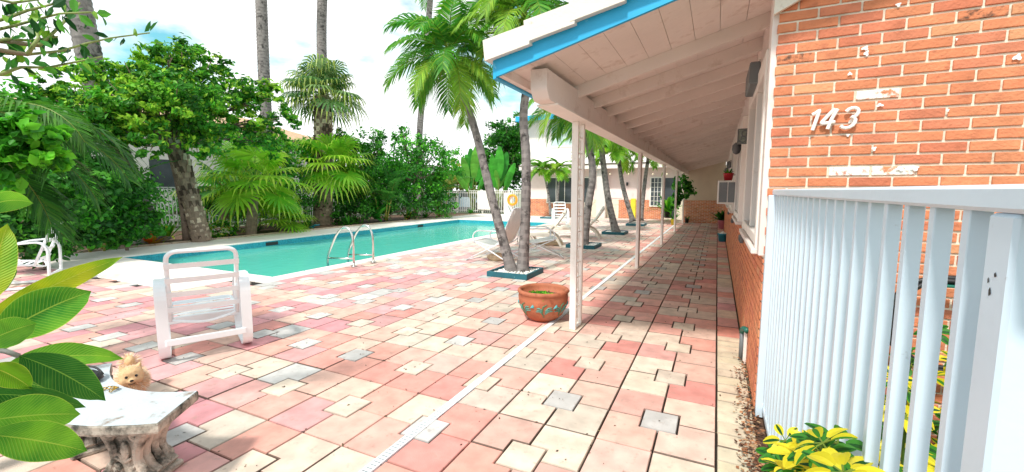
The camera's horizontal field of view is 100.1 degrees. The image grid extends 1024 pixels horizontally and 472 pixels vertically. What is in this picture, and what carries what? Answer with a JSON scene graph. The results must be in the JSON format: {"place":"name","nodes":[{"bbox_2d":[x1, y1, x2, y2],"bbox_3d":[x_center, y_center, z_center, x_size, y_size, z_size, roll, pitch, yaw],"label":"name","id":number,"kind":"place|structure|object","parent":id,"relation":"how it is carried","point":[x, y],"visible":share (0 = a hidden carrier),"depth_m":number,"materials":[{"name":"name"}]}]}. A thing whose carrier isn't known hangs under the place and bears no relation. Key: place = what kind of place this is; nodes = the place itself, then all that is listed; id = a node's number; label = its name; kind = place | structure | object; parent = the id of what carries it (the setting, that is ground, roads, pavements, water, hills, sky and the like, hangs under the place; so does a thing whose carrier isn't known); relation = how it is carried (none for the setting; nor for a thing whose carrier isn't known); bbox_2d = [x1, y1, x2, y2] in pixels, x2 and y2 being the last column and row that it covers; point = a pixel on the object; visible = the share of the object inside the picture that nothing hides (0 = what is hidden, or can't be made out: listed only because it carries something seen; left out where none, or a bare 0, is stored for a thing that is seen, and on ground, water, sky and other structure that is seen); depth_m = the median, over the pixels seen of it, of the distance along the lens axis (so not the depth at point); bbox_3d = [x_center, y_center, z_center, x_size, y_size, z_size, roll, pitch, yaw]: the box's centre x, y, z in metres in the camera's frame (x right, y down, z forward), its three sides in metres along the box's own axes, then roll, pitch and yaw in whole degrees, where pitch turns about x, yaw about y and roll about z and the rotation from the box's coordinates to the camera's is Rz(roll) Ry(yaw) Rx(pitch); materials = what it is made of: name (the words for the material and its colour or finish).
{"place":"outdoors","nodes":[
{"label":"outdoors","id":0,"kind":"place"},
{"bbox_2d":[0,0,568,190],"label":"sky","id":1,"kind":"structure","parent":0,"point":[355,29],"materials":[{"name":"white"}]},
{"bbox_2d":[18,214,570,290],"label":"pool deck","id":2,"kind":"structure","parent":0,"point":[141,275],"depth_m":9.77,"materials":[{"name":"concrete"}]},
{"bbox_2d":[51,163,176,256],"bbox_3d":[-9.812,-0.698,10.353,1.958,2.255,3.053,1,6,12],"label":"leafy shrub","id":3,"kind":"object","parent":2,"relation":"on","point":[119,230],"visible":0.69,"depth_m":10.44,"materials":[{"name":"green plant"}]},
{"bbox_2d":[504,193,517,216],"bbox_3d":[-0.071,-1.791,24.923,0.916,1.350,0.210,3,7,25],"label":"life ring stand","id":4,"kind":"object","parent":2,"relation":"on","point":[508,199],"visible":0.96,"depth_m":24.98,"materials":[{"name":"white paint"}]},
{"bbox_2d":[540,216,555,218],"bbox_3d":[2.038,-1.014,23.538,0.780,0.095,0.780,3,7,25],"label":"planter tray","id":5,"kind":"object","parent":2,"relation":"on","point":[546,217],"visible":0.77,"depth_m":23.27,"materials":[{"name":"teal paint"}]},
{"bbox_2d":[531,159,557,214],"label":"coconut palm","id":6,"kind":"object","parent":5,"relation":"in","point":[540,170],"visible":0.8,"depth_m":23.28,"materials":[{"name":"green plant"}]},
{"bbox_2d":[542,157,571,213],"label":"coconut palm","id":7,"kind":"object","parent":5,"relation":"in","point":[561,173],"visible":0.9,"depth_m":22.89,"materials":[{"name":"green plant"}]},
{"bbox_2d":[0,217,760,471],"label":"paving","id":8,"kind":"structure","parent":0,"point":[235,422],"depth_m":3.77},
{"bbox_2d":[5,229,62,290],"bbox_3d":[-7.724,0.288,6.824,0.813,1.009,0.714,-4,7,-34],"label":"strap chair","id":9,"kind":"object","parent":8,"relation":"on","point":[46,258],"visible":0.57,"depth_m":6.82,"materials":[{"name":"white plastic"}]},
{"bbox_2d":[0,105,76,193],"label":"bright shrub","id":10,"kind":"object","parent":8,"relation":"on","point":[27,140],"visible":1,"depth_m":2.98,"materials":[{"name":"green plant"}]},
{"bbox_2d":[0,191,122,461],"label":"plumeria","id":11,"kind":"object","parent":8,"relation":"on","point":[42,388],"visible":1,"depth_m":1.08,"materials":[{"name":"green plant"}]},
{"bbox_2d":[0,159,141,268],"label":"leafy shrub","id":12,"kind":"object","parent":8,"relation":"on","point":[22,230],"visible":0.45,"depth_m":8.55,"materials":[{"name":"green plant"}]},
{"bbox_2d":[0,96,149,251],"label":"areca palm","id":13,"kind":"object","parent":8,"relation":"on","point":[39,208],"visible":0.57,"depth_m":3.44,"materials":[{"name":"plant"}]},
{"bbox_2d":[0,0,156,85],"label":"leafy branch","id":14,"kind":"object","parent":8,"relation":"on","point":[16,45],"visible":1,"depth_m":2.10,"materials":[{"name":"green plant"}]},
{"bbox_2d":[65,363,198,471],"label":"stone bench","id":15,"kind":"object","parent":8,"relation":"on","point":[126,428],"visible":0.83,"depth_m":2.21,"materials":[{"name":"stone"}]},
{"bbox_2d":[87,365,103,379],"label":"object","id":16,"kind":"object","parent":15,"relation":"on","point":[99,373],"visible":0.24,"depth_m":2.50,"materials":[{"name":"leather"}]},
{"bbox_2d":[113,352,152,390],"bbox_3d":[-2.790,1.034,3.144,0.248,0.314,0.470,-6,8,-42],"label":"dog","id":17,"kind":"object","parent":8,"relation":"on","point":[131,373],"visible":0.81,"depth_m":3.05},
{"bbox_2d":[153,246,252,358],"bbox_3d":[-2.985,0.572,4.145,0.714,1.009,0.813,-5,8,-38],"label":"strap chair","id":18,"kind":"object","parent":8,"relation":"on","point":[165,308],"visible":1,"depth_m":3.94,"materials":[{"name":"white plastic"}]},
{"bbox_2d":[125,220,545,260],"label":"swimming pool","id":19,"kind":"structure","parent":8,"relation":"in","point":[152,257],"depth_m":14.34,"materials":[{"name":"paint"}]},
{"bbox_2d":[93,219,561,282],"bbox_3d":[-3.508,-0.068,15.151,5.980,0.042,15.080,3,7,25],"label":"pool coping","id":20,"kind":"object","parent":19,"relation":"on","point":[252,277],"visible":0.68,"depth_m":9.71,"materials":[{"name":"concrete"}]},
{"bbox_2d":[153,223,536,276],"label":"water","id":21,"kind":"structure","parent":19,"relation":"in","point":[276,260],"depth_m":12.36,"materials":[{"name":"liquid"}]},
{"bbox_2d":[326,224,375,266],"bbox_3d":[-3.374,0.497,8.965,0.845,1.462,0.650,3,7,25],"label":"pool ladder","id":22,"kind":"object","parent":8,"relation":"on","point":[353,254],"visible":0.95,"depth_m":8.85,"materials":[{"name":"metal"}]},
{"bbox_2d":[100,244,767,471],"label":"leaf litter","id":23,"kind":"object","parent":8,"relation":"on","point":[756,454],"visible":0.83,"depth_m":2.75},
{"bbox_2d":[466,207,520,263],"bbox_3d":[-0.332,-0.044,9.232,1.264,1.182,0.649,4,7,33],"label":"sling chair","id":24,"kind":"object","parent":8,"relation":"on","point":[512,227],"visible":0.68,"depth_m":9.07,"materials":[{"name":"white plastic"}]},
{"bbox_2d":[487,265,542,279],"bbox_3d":[0.068,0.653,7.811,0.780,0.095,0.780,3,7,25],"label":"planter tray","id":25,"kind":"object","parent":8,"relation":"on","point":[500,272],"visible":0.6,"depth_m":7.56,"materials":[{"name":"teal paint"}]},
{"bbox_2d":[379,0,517,271],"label":"coconut palm","id":26,"kind":"object","parent":25,"relation":"in","point":[449,62],"visible":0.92,"depth_m":7.72,"materials":[{"name":"green plant"}]},
{"bbox_2d":[451,0,568,272],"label":"coconut palm","id":27,"kind":"object","parent":25,"relation":"in","point":[508,12],"visible":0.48,"depth_m":7.45,"materials":[{"name":"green plant"}]},
{"bbox_2d":[359,225,673,471],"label":"drain channel","id":28,"kind":"object","parent":8,"relation":"on","point":[390,452],"visible":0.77,"depth_m":3.17,"materials":[{"name":"plastic"}]},
{"bbox_2d":[507,205,563,258],"bbox_3d":[0.534,-0.106,9.814,1.264,1.182,0.649,0,6,-3],"label":"sling chair","id":29,"kind":"object","parent":8,"relation":"on","point":[550,238],"visible":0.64,"depth_m":9.62,"materials":[{"name":"white plastic"}]},
{"bbox_2d":[517,208,566,246],"bbox_3d":[0.756,-0.260,12.020,1.544,1.047,0.750,1,6,10],"label":"resin lounger","id":30,"kind":"object","parent":8,"relation":"on","point":[533,234],"visible":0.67,"depth_m":11.72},
{"bbox_2d":[517,283,568,321],"bbox_3d":[0.370,0.801,5.098,0.612,0.372,0.612,3,7,25],"label":"terracotta bowl","id":31,"kind":"object","parent":8,"relation":"on","point":[543,302],"visible":1,"depth_m":4.89,"materials":[{"name":"ceramic"}]},
{"bbox_2d":[551,202,568,224],"bbox_3d":[2.136,-1.002,18.994,0.714,1.009,0.813,0,6,0],"label":"strap chair","id":32,"kind":"object","parent":8,"relation":"on","point":[553,220],"visible":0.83,"depth_m":19.17,"materials":[{"name":"white plastic"}]},
{"bbox_2d":[555,206,604,238],"bbox_3d":[2.201,-0.458,13.890,1.544,1.047,0.750,2,6,15],"label":"resin lounger","id":33,"kind":"object","parent":8,"relation":"on","point":[592,228],"visible":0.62,"depth_m":13.67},
{"bbox_2d":[566,242,601,248],"bbox_3d":[1.950,0.249,11.624,0.780,0.095,0.780,3,7,25],"label":"planter tray","id":34,"kind":"object","parent":8,"relation":"on","point":[593,245],"visible":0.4,"depth_m":11.40,"materials":[{"name":"teal paint"}]},
{"bbox_2d":[528,98,607,244],"bbox_3d":[1.675,-2.117,11.543,2.823,4.931,2.910,-1,6,-8],"label":"coconut palm","id":35,"kind":"object","parent":34,"relation":"in","point":[592,139],"visible":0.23,"depth_m":11.35,"materials":[{"name":"green plant"}]},
{"bbox_2d":[602,230,627,234],"bbox_3d":[3.648,-0.127,15.170,0.780,0.095,0.780,3,7,25],"label":"planter tray","id":36,"kind":"object","parent":8,"relation":"on","point":[622,232],"visible":0.76,"depth_m":14.87,"materials":[{"name":"teal paint"}]},
{"bbox_2d":[558,127,632,231],"bbox_3d":[3.022,-2.272,15.184,2.670,4.451,2.667,3,7,25],"label":"coconut palm","id":37,"kind":"object","parent":36,"relation":"in","point":[609,206],"visible":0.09,"depth_m":15.06,"materials":[{"name":"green plant"}]},
{"bbox_2d":[515,111,726,222],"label":"courtyard building","id":38,"kind":"structure","parent":8,"relation":"on","point":[701,205],"depth_m":23.54,"materials":[{"name":"white paint"}]},
{"bbox_2d":[546,177,570,202],"bbox_3d":[2.827,-2.682,25.066,1.712,1.535,0.048,3,7,25],"label":"window","id":39,"kind":"structure","parent":38,"relation":"in","point":[564,188],"depth_m":25.08,"materials":[{"name":"glass"}]},
{"bbox_2d":[550,123,571,147],"bbox_3d":[3.327,-6.433,27.325,1.848,1.495,0.048,3,7,25],"label":"window","id":40,"kind":"structure","parent":38,"relation":"in","point":[554,144],"depth_m":27.45,"materials":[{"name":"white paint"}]},
{"bbox_2d":[578,177,588,202],"bbox_3d":[4.167,-2.610,24.431,0.856,1.499,0.048,3,7,25],"label":"window","id":41,"kind":"structure","parent":38,"relation":"in","point":[586,179],"depth_m":24.41,"materials":[{"name":"glass"}]},
{"bbox_2d":[610,189,621,197],"bbox_3d":[5.730,-2.356,23.720,0.717,0.491,0.026,3,7,25],"label":"notice board","id":42,"kind":"object","parent":38,"relation":"attached to","point":[615,193],"visible":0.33,"depth_m":23.69,"materials":[{"name":"white paint"}]},
{"bbox_2d":[649,177,661,206],"bbox_3d":[7.650,-2.348,22.791,0.625,1.576,0.048,3,7,25],"label":"window","id":43,"kind":"structure","parent":38,"relation":"in","point":[655,182],"depth_m":22.79,"materials":[{"name":"white paint"}]},
{"bbox_2d":[664,178,675,216],"bbox_3d":[8.322,-2.010,22.516,0.626,2.053,0.028,3,7,25],"label":"screen door","id":44,"kind":"structure","parent":38,"relation":"in","point":[668,181],"depth_m":22.49,"materials":[{"name":"grey glass"}]},
{"bbox_2d":[626,222,646,225],"bbox_3d":[5.457,-0.515,18.829,0.780,0.095,0.780,3,7,25],"label":"planter tray","id":45,"kind":"object","parent":8,"relation":"on","point":[634,224],"visible":0.68,"depth_m":18.61,"materials":[{"name":"teal paint"}]},
{"bbox_2d":[594,143,643,222],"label":"coconut palm","id":46,"kind":"object","parent":45,"relation":"in","point":[618,158],"visible":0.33,"depth_m":18.73,"materials":[{"name":"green plant"}]},
{"bbox_2d":[623,153,662,220],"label":"coconut palm","id":47,"kind":"object","parent":45,"relation":"in","point":[648,160],"visible":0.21,"depth_m":18.70,"materials":[{"name":"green plant"}]},
{"bbox_2d":[647,194,680,217],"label":"potted plant","id":48,"kind":"object","parent":8,"relation":"on","point":[667,209],"visible":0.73,"depth_m":21.17,"materials":[{"name":"green plant"}]},
{"bbox_2d":[708,210,724,228],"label":"potted plant","id":49,"kind":"object","parent":8,"relation":"on","point":[720,217],"visible":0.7,"depth_m":17.09,"materials":[{"name":"green plant"}]},
{"bbox_2d":[161,191,756,438],"bbox_3d":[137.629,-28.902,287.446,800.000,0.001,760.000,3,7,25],"label":"ground","id":50,"kind":"structure","parent":0,"point":[518,204],"depth_m":23.92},
{"bbox_2d":[14,94,333,221],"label":"neighbour house","id":51,"kind":"structure","parent":50,"relation":"on","point":[164,169],"depth_m":20.74,"materials":[{"name":"paint"}]},
{"bbox_2d":[149,159,174,188],"bbox_3d":[-16.644,-2.977,20.691,0.040,1.400,1.400,3,7,25],"label":"window","id":52,"kind":"structure","parent":51,"relation":"in","point":[165,169],"depth_m":20.51,"materials":[{"name":"grey glass"}]},
{"bbox_2d":[255,0,275,219],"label":"tall palm","id":53,"kind":"object","parent":50,"relation":"on","point":[262,39],"visible":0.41,"depth_m":19.96,"materials":[{"name":"grey plant"}]},
{"bbox_2d":[153,179,427,228],"bbox_3d":[-11.895,-1.613,22.077,3.532,2.918,24.582,3,7,25],"label":"hedge","id":54,"kind":"object","parent":50,"relation":"on","point":[175,213],"visible":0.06,"depth_m":18.01,"materials":[{"name":"green plant"}]},
{"bbox_2d":[316,0,333,210],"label":"tall palm","id":55,"kind":"object","parent":50,"relation":"on","point":[321,31],"visible":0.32,"depth_m":24.47,"materials":[{"name":"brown plant"}]},
{"bbox_2d":[369,147,449,203],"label":"background tree","id":56,"kind":"object","parent":50,"relation":"on","point":[398,157],"visible":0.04,"depth_m":33.87,"materials":[{"name":"green plant"}]},
{"bbox_2d":[453,147,489,212],"bbox_3d":[-2.749,-3.799,29.149,2.553,4.519,0.517,-1,6,-6],"label":"banana plant","id":57,"kind":"object","parent":50,"relation":"on","point":[470,164],"visible":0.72,"depth_m":29.10,"materials":[{"name":"green plant"}]},
{"bbox_2d":[433,190,515,212],"bbox_3d":[-2.042,-2.308,28.804,7.935,1.560,0.070,3,7,25],"label":"picket fence","id":58,"kind":"object","parent":50,"relation":"on","point":[457,199],"visible":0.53,"depth_m":29.04,"materials":[{"name":"white paint"}]},
{"bbox_2d":[477,191,489,209],"bbox_3d":[-1.879,-2.383,28.612,0.966,1.249,0.030,3,7,25],"label":"sign","id":59,"kind":"object","parent":58,"relation":"attached to","point":[482,201],"visible":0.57,"depth_m":28.63,"materials":[{"name":"white paint"}]},
{"bbox_2d":[489,146,515,207],"bbox_3d":[-0.721,-3.745,28.767,1.906,4.481,0.565,0,6,-3],"label":"banana plant","id":60,"kind":"object","parent":50,"relation":"on","point":[499,164],"visible":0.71,"depth_m":28.55,"materials":[{"name":"green plant"}]},
{"bbox_2d":[483,0,1023,443],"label":"porch house","id":61,"kind":"structure","parent":50,"relation":"on","point":[933,90],"depth_m":2.78,"materials":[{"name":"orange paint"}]},
{"bbox_2d":[670,173,696,209],"bbox_3d":[6.495,-1.740,16.244,0.972,1.522,1.015,3,7,25],"label":"hanging plant","id":62,"kind":"object","parent":61,"relation":"hanging from","point":[686,187],"visible":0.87,"depth_m":16.23,"materials":[{"name":"green plant"}]},
{"bbox_2d":[717,180,734,203],"bbox_3d":[3.793,-0.772,7.575,0.300,0.400,0.629,3,7,25],"label":"air conditioner","id":63,"kind":"object","parent":61,"relation":"attached to","point":[725,192],"visible":0.81,"depth_m":7.30,"materials":[{"name":"white paint"}]},
{"bbox_2d":[723,168,734,180],"bbox_3d":[3.782,-1.068,7.453,0.281,0.214,0.236,-2,6,-18],"label":"flower pot","id":64,"kind":"object","parent":63,"relation":"on","point":[727,174],"visible":0.98,"depth_m":7.40,"materials":[{"name":"ceramic"}]},
{"bbox_2d":[729,141,736,210],"bbox_3d":[4.838,-1.267,9.300,0.135,1.400,1.420,3,7,25],"label":"window frame","id":65,"kind":"structure","parent":61,"relation":"in","point":[734,156],"depth_m":8.68,"materials":[{"name":"white paint"}]},
{"bbox_2d":[732,142,740,153],"bbox_3d":[3.307,-1.299,6.298,0.135,0.196,0.117,3,7,25],"label":"porch lamp","id":66,"kind":"object","parent":61,"relation":"attached to","point":[736,148],"visible":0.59,"depth_m":6.26,"materials":[{"name":"grey metal"}]},
{"bbox_2d":[734,116,747,221],"bbox_3d":[3.461,-0.963,6.427,0.135,1.400,1.620,3,7,25],"label":"window frame","id":67,"kind":"structure","parent":61,"relation":"in","point":[741,157],"depth_m":5.77,"materials":[{"name":"white paint"}]},
{"bbox_2d":[737,128,747,143],"bbox_3d":[2.579,-1.109,4.771,0.125,0.170,0.027,3,7,25],"label":"ornate wall lamp","id":68,"kind":"object","parent":61,"relation":"attached to","point":[742,136],"visible":0.82,"depth_m":4.77,"materials":[{"name":"grey metal"}]},
{"bbox_2d":[738,326,748,363],"bbox_3d":[2.054,0.958,3.797,0.055,0.335,0.147,1,6,10],"label":"standpipe","id":69,"kind":"object","parent":61,"relation":"attached to","point":[743,330],"visible":0.93,"depth_m":3.79,"materials":[{"name":"grey metal"}]},
{"bbox_2d":[745,59,761,96],"bbox_3d":[2.183,-1.446,3.869,0.100,0.260,0.600,3,7,25],"label":"outdoor loudspeaker","id":70,"kind":"object","parent":61,"relation":"attached to","point":[752,77],"visible":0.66,"depth_m":3.63,"materials":[{"name":"white paint"}]},
{"bbox_2d":[742,49,768,247],"bbox_3d":[2.229,-0.690,3.855,0.135,1.400,1.850,3,7,25],"label":"window frame","id":71,"kind":"structure","parent":61,"relation":"in","point":[757,103],"depth_m":3.84,"materials":[{"name":"white paint"}]},
{"bbox_2d":[811,106,860,130],"bbox_3d":[1.975,-0.716,2.623,0.245,0.137,0.021,3,7,25],"label":"house number","id":72,"kind":"object","parent":61,"relation":"attached to","point":[833,112],"visible":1,"depth_m":2.62,"materials":[{"name":"white paint"}]},
{"bbox_2d":[890,275,955,370],"bbox_3d":[2.445,0.445,2.440,0.530,0.692,0.140,3,7,25],"label":"garden hose","id":73,"kind":"object","parent":61,"relation":"hanging from","point":[951,282],"visible":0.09,"depth_m":2.43,"materials":[{"name":"teal rubber"}]},
{"bbox_2d":[18,212,934,471],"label":"planting bed","id":74,"kind":"object","parent":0,"point":[396,217],"visible":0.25,"depth_m":16.56,"materials":[{"name":"soil"}]},
{"bbox_2d":[0,77,128,197],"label":"leafy shrub","id":75,"kind":"object","parent":74,"relation":"on","point":[19,94],"visible":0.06,"depth_m":9.48,"materials":[{"name":"green plant"}]},
{"bbox_2d":[66,0,171,244],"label":"tall palm","id":76,"kind":"object","parent":74,"relation":"on","point":[94,49],"visible":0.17,"depth_m":11.25,"materials":[{"name":"grey plant"}]},
{"bbox_2d":[87,152,177,251],"bbox_3d":[-10.550,-0.983,10.837,3.667,2.730,3.440,-3,7,-28],"label":"areca palm","id":77,"kind":"object","parent":74,"relation":"on","point":[118,183],"visible":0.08,"depth_m":10.88,"materials":[{"name":"plant"}]},
{"bbox_2d":[133,231,167,244],"bbox_3d":[-10.087,0.000,12.147,0.651,0.470,0.930,0,6,3],"label":"croton","id":78,"kind":"object","parent":74,"relation":"on","point":[152,240],"visible":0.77,"depth_m":12.07,"materials":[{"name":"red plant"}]},
{"bbox_2d":[21,32,301,240],"bbox_3d":[-9.306,-2.664,12.124,4.110,5.788,5.645,3,7,25],"label":"broadleaf tree","id":79,"kind":"object","parent":74,"relation":"on","point":[128,87],"visible":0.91,"depth_m":11.27,"materials":[{"name":"green plant"}]},
{"bbox_2d":[160,219,181,242],"bbox_3d":[-10.518,-0.197,12.892,1.472,0.733,1.605,1,6,8],"label":"bromeliad","id":80,"kind":"object","parent":74,"relation":"on","point":[170,231],"visible":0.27,"depth_m":12.86,"materials":[{"name":"green plant"}]},
{"bbox_2d":[120,70,225,241],"bbox_3d":[-9.860,-2.169,12.535,2.758,4.822,2.930,3,7,25],"label":"sabal palm","id":81,"kind":"object","parent":74,"relation":"on","point":[194,214],"visible":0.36,"depth_m":12.49,"materials":[{"name":"grey plant"}]},
{"bbox_2d":[166,159,262,226],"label":"fan palm","id":82,"kind":"object","parent":74,"relation":"on","point":[209,181],"visible":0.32,"depth_m":15.36,"materials":[{"name":"green plant"}]},
{"bbox_2d":[208,219,241,237],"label":"flowering bush","id":83,"kind":"object","parent":74,"relation":"on","point":[229,230],"visible":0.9,"depth_m":14.25,"materials":[{"name":"green plant"}]},
{"bbox_2d":[18,213,478,258],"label":"kerb","id":84,"kind":"structure","parent":74,"relation":"on","point":[145,245],"depth_m":14.28,"materials":[{"name":"concrete"}]},
{"bbox_2d":[195,136,317,234],"bbox_3d":[-8.809,-1.657,14.633,3.800,3.291,3.741,3,7,25],"label":"fan palm","id":85,"kind":"object","parent":74,"relation":"on","point":[234,161],"visible":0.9,"depth_m":14.13,"materials":[{"name":"green plant"}]},
{"bbox_2d":[201,123,327,227],"bbox_3d":[-10.302,-2.270,17.691,4.908,4.578,3.762,-1,6,-12],"label":"leafy shrub","id":86,"kind":"object","parent":74,"relation":"on","point":[309,202],"visible":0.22,"depth_m":18.11,"materials":[{"name":"green plant"}]},
{"bbox_2d":[240,198,319,232],"bbox_3d":[-8.700,-0.697,16.062,2.725,1.525,2.567,-1,6,-13],"label":"leafy shrub","id":87,"kind":"object","parent":74,"relation":"on","point":[281,224],"visible":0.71,"depth_m":15.74,"materials":[{"name":"green plant"}]},
{"bbox_2d":[151,187,430,229],"bbox_3d":[-11.346,-1.303,18.700,0.070,1.690,26.135,3,7,25],"label":"picket fence","id":88,"kind":"object","parent":74,"relation":"on","point":[302,213],"visible":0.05,"depth_m":16.23,"materials":[{"name":"wood"}]},
{"bbox_2d":[274,53,370,224],"bbox_3d":[-8.096,-4.066,18.945,3.986,7.196,4.100,3,7,25],"label":"sabal palm","id":89,"kind":"object","parent":74,"relation":"on","point":[321,104],"visible":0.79,"depth_m":18.48,"materials":[{"name":"green plant"}]},
{"bbox_2d":[290,133,374,202],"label":"fan palm","id":90,"kind":"object","parent":74,"relation":"on","point":[340,148],"visible":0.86,"depth_m":18.37,"materials":[{"name":"green plant"}]},
{"bbox_2d":[340,212,359,224],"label":"fern","id":91,"kind":"object","parent":74,"relation":"on","point":[347,220],"visible":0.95,"depth_m":18.78,"materials":[{"name":"green plant"}]},
{"bbox_2d":[333,126,414,217],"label":"leafy tree","id":92,"kind":"object","parent":74,"relation":"on","point":[372,170],"visible":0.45,"depth_m":21.06,"materials":[{"name":"green plant"}]},
{"bbox_2d":[368,200,389,221],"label":"broad leaf plant","id":93,"kind":"object","parent":74,"relation":"on","point":[377,214],"visible":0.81,"depth_m":20.49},
{"bbox_2d":[361,168,414,220],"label":"areca palm","id":94,"kind":"object","parent":74,"relation":"on","point":[394,181],"visible":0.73,"depth_m":20.58,"materials":[{"name":"plant"}]},
{"bbox_2d":[330,181,460,224],"bbox_3d":[-5.790,-1.599,21.745,7.208,2.435,2.604,-5,8,-41],"label":"leafy shrub","id":95,"kind":"object","parent":74,"relation":"on","point":[365,210],"visible":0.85,"depth_m":21.75,"materials":[{"name":"green plant"}]},
{"bbox_2d":[367,122,465,215],"bbox_3d":[-5.175,-3.405,22.723,5.583,5.111,5.221,3,7,25],"label":"leafy tree","id":96,"kind":"object","parent":74,"relation":"on","point":[416,168],"visible":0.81,"depth_m":22.41,"materials":[{"name":"green plant"}]},
{"bbox_2d":[412,0,453,215],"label":"tall palm","id":97,"kind":"object","parent":74,"relation":"on","point":[428,5],"visible":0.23,"depth_m":25.71,"materials":[{"name":"grey plant"}]},
{"bbox_2d":[421,166,472,216],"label":"areca palm","id":98,"kind":"object","parent":74,"relation":"on","point":[445,183],"visible":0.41,"depth_m":24.08,"materials":[{"name":"plant"}]},
{"bbox_2d":[755,423,884,471],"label":"schefflera","id":99,"kind":"object","parent":74,"relation":"on","point":[817,448],"visible":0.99,"depth_m":1.04,"materials":[{"name":"plant"}]},
{"bbox_2d":[755,184,1023,471],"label":"porch railing","id":100,"kind":"object","parent":74,"relation":"on","point":[830,271],"visible":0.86,"depth_m":0.87,"materials":[{"name":"white paint"}]},
{"bbox_2d":[878,325,949,471],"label":"schefflera","id":101,"kind":"object","parent":74,"relation":"on","point":[934,430],"visible":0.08,"depth_m":1.70,"materials":[{"name":"plant"}]},
{"bbox_2d":[436,206,520,211],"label":"road","id":102,"kind":"structure","parent":0,"point":[466,208],"depth_m":34.83,"materials":[{"name":"asphalt"}]},
{"bbox_2d":[443,191,476,209],"bbox_3d":[-3.707,-2.740,33.233,4.450,1.475,1.830,2,6,21],"label":"parked car","id":103,"kind":"object","parent":102,"relation":"on","point":[466,201],"visible":0.06,"depth_m":32.36,"materials":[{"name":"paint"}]},
{"bbox_2d":[442,158,481,210],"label":"leafy tree","id":104,"kind":"object","parent":102,"relation":"on","point":[457,183],"visible":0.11,"depth_m":32.48,"materials":[{"name":"green plant"}]},
{"bbox_2d":[474,112,521,210],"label":"leafy tree","id":105,"kind":"object","parent":102,"relation":"on","point":[506,138],"visible":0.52,"depth_m":31.84,"materials":[{"name":"green plant"}]},
{"bbox_2d":[487,252,502,260],"bbox_3d":[-0.344,0.467,9.443,0.482,0.216,0.339,3,7,25],"label":"rock","id":106,"kind":"object","parent":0,"point":[492,257],"visible":0.59,"depth_m":9.31,"materials":[{"name":"beige stone"}]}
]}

